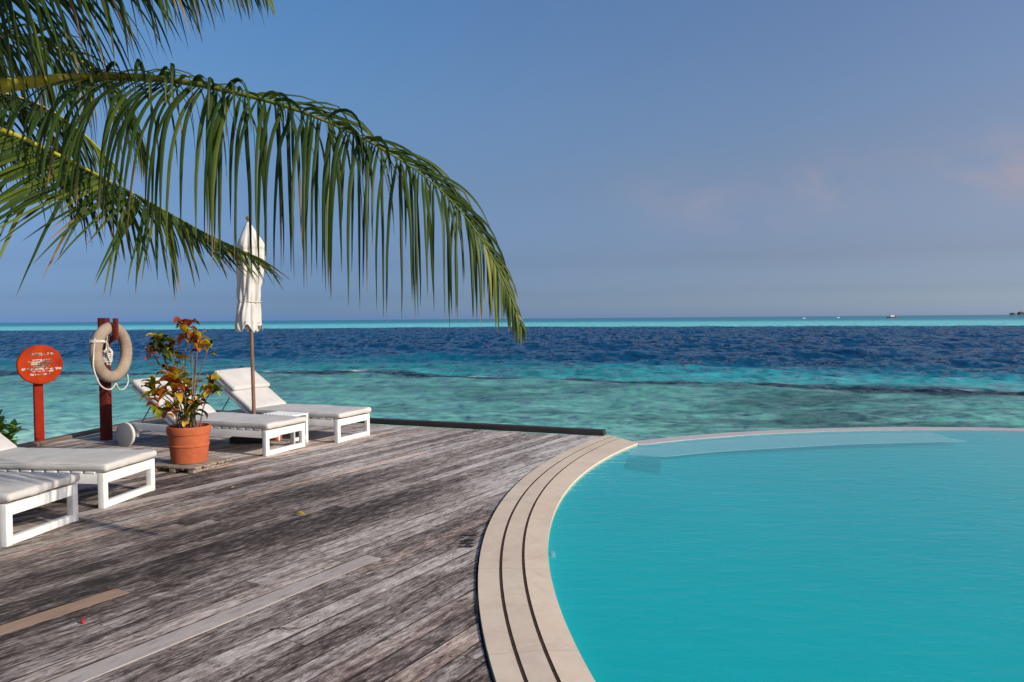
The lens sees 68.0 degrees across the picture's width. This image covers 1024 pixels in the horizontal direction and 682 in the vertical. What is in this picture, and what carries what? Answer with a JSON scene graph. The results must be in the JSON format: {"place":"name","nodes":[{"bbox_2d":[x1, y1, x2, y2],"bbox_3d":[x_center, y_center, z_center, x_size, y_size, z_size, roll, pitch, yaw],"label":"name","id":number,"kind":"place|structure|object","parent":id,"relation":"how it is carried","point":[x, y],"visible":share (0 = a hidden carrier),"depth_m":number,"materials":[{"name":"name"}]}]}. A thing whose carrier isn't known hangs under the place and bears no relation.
{"place":"outdoors","nodes":[
{"label":"outdoors","id":0,"kind":"place"},
{"bbox_2d":[0,423,601,681],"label":"deck","id":1,"kind":"structure","parent":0,"point":[363,568],"depth_m":4.82,"materials":[{"name":"grey wood"}]},
{"bbox_2d":[16,345,62,446],"bbox_3d":[-5.956,0.832,9.567,0.164,1.566,0.508,1,2,44],"label":"round sign","id":2,"kind":"object","parent":1,"relation":"on","point":[38,366],"visible":0.98,"depth_m":9.53,"materials":[{"name":"red paint"}]},
{"bbox_2d":[0,472,79,546],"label":"sun lounger","id":3,"kind":"object","parent":1,"relation":"on","point":[35,489],"visible":1,"depth_m":5.55,"materials":[{"name":"white paint"}]},
{"bbox_2d":[0,433,156,508],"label":"sun lounger","id":4,"kind":"object","parent":1,"relation":"on","point":[87,465],"visible":1,"depth_m":6.51,"materials":[{"name":"white paint"}]},
{"bbox_2d":[16,416,161,447],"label":"edge beam","id":5,"kind":"structure","parent":1,"relation":"on","point":[61,438],"depth_m":10.01,"materials":[{"name":"wood"}]},
{"bbox_2d":[97,318,118,440],"bbox_3d":[-5.208,0.650,9.870,0.421,1.901,0.137,1,2,31],"label":"lifebuoy post","id":6,"kind":"object","parent":1,"relation":"on","point":[105,405],"visible":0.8,"depth_m":9.90,"materials":[{"name":"red paint"}]},
{"bbox_2d":[102,336,112,365],"bbox_3d":[-5.215,0.083,9.757,0.152,0.478,0.136,0,2,0],"label":"rope coil","id":7,"kind":"object","parent":6,"relation":"hanging from","point":[106,359],"visible":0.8,"depth_m":9.74,"materials":[{"name":"white fabric"}]},
{"bbox_2d":[89,322,131,389],"bbox_3d":[-5.172,0.203,9.800,0.184,0.896,0.809,0,2,8],"label":"life ring","id":8,"kind":"object","parent":6,"relation":"hanging from","point":[97,341],"visible":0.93,"depth_m":9.66,"materials":[{"name":"plastic"}]},
{"bbox_2d":[155,457,231,473],"bbox_3d":[-3.412,1.305,8.027,0.643,0.064,0.550,0,2,17],"label":"wooden pallet","id":9,"kind":"object","parent":1,"relation":"on","point":[211,462],"visible":0.71,"depth_m":7.85,"materials":[{"name":"grey wood"}]},
{"bbox_2d":[166,423,210,463],"bbox_3d":[-3.411,1.081,8.015,0.437,0.381,0.437,0,2,0],"label":"terracotta pot","id":10,"kind":"object","parent":9,"relation":"on","point":[188,445],"visible":0.97,"depth_m":7.85,"materials":[{"name":"ceramic"}]},
{"bbox_2d":[140,316,224,427],"bbox_3d":[-3.451,0.343,7.943,0.887,1.207,0.547,0,2,0],"label":"croton plant","id":11,"kind":"object","parent":10,"relation":"on","point":[174,379],"visible":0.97,"depth_m":7.93,"materials":[{"name":"green plant"}]},
{"bbox_2d":[115,377,305,455],"bbox_3d":[-3.713,0.886,9.391,2.335,0.833,0.838,0,2,22],"label":"sun lounger","id":12,"kind":"object","parent":1,"relation":"on","point":[236,425],"visible":0.72,"depth_m":9.17,"materials":[{"name":"white paint"}]},
{"bbox_2d":[229,216,272,443],"bbox_3d":[-3.349,-0.161,9.749,0.480,2.891,0.480,-1,2,0],"label":"closed umbrella","id":13,"kind":"object","parent":1,"relation":"on","point":[248,308],"visible":0.88,"depth_m":9.63,"materials":[{"name":"white fabric"}]},
{"bbox_2d":[262,411,307,443],"bbox_3d":[-2.865,1.101,9.586,0.500,0.377,0.300,0,2,25],"label":"side table","id":14,"kind":"object","parent":1,"relation":"on","point":[293,439],"visible":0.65,"depth_m":9.57,"materials":[{"name":"white paint"}]},
{"bbox_2d":[214,367,370,442],"bbox_3d":[-3.089,0.830,10.311,2.336,0.880,0.838,0,2,23],"label":"sun lounger","id":15,"kind":"object","parent":1,"relation":"on","point":[236,382],"visible":0.8,"depth_m":10.20,"materials":[{"name":"white paint"}]},
{"bbox_2d":[215,410,605,435],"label":"edge beam","id":16,"kind":"structure","parent":1,"relation":"on","point":[518,428],"depth_m":10.55,"materials":[{"name":"wood"}]},
{"bbox_2d":[458,537,474,546],"bbox_3d":[-0.307,1.391,5.287,0.108,0.002,0.286,0,2,2],"label":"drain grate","id":17,"kind":"object","parent":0,"point":[466,540],"visible":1,"depth_m":5.24,"materials":[{"name":"black metal"}]},
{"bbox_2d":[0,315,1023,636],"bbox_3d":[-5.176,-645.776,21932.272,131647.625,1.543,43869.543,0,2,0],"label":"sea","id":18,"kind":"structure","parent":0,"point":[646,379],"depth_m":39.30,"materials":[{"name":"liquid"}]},
{"bbox_2d":[0,0,1023,322],"label":"sky","id":19,"kind":"structure","parent":0,"point":[620,158],"materials":[{"name":"blue"}]},
{"bbox_2d":[548,430,1023,681],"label":"pool water","id":20,"kind":"structure","parent":0,"point":[869,556],"depth_m":4.89,"materials":[{"name":"teal liquid"}]},
{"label":"pool basin","id":21,"kind":"structure","parent":0,"visible":0},
{"bbox_2d":[478,435,637,681],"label":"pool coping","id":22,"kind":"object","parent":21,"relation":"on","point":[568,662],"visible":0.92,"depth_m":4.43,"materials":[{"name":"stone"}]},
{"bbox_2d":[499,436,618,681],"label":"drain channel","id":23,"kind":"object","parent":22,"relation":"in","point":[523,674],"visible":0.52,"depth_m":4.29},
{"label":"beach","id":24,"kind":"structure","parent":0,"visible":0},
{"bbox_2d":[0,409,29,444],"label":"shrub","id":25,"kind":"object","parent":24,"relation":"on","point":[12,428],"visible":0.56,"depth_m":10.09,"materials":[{"name":"green plant"}]},
{"bbox_2d":[0,0,526,344],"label":"coconut palm","id":26,"kind":"object","parent":24,"relation":"on","point":[39,159],"visible":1,"depth_m":4.17,"materials":[{"name":"green plant"}]},
{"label":"pool wall","id":27,"kind":"structure","parent":24,"relation":"on","visible":0},
{"bbox_2d":[633,427,1023,444],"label":"pool rim","id":28,"kind":"object","parent":27,"relation":"on","point":[667,439],"visible":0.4,"depth_m":10.27,"materials":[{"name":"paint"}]},
{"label":"deck stilts","id":29,"kind":"structure","parent":0,"visible":0},
{"bbox_2d":[475,542,482,595],"bbox_3d":[-2.026,1.644,3.310,12.672,0.250,18.320,0,2,0],"label":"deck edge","id":30,"kind":"object","parent":29,"relation":"on","point":[476,587],"visible":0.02,"depth_m":5.19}
]}

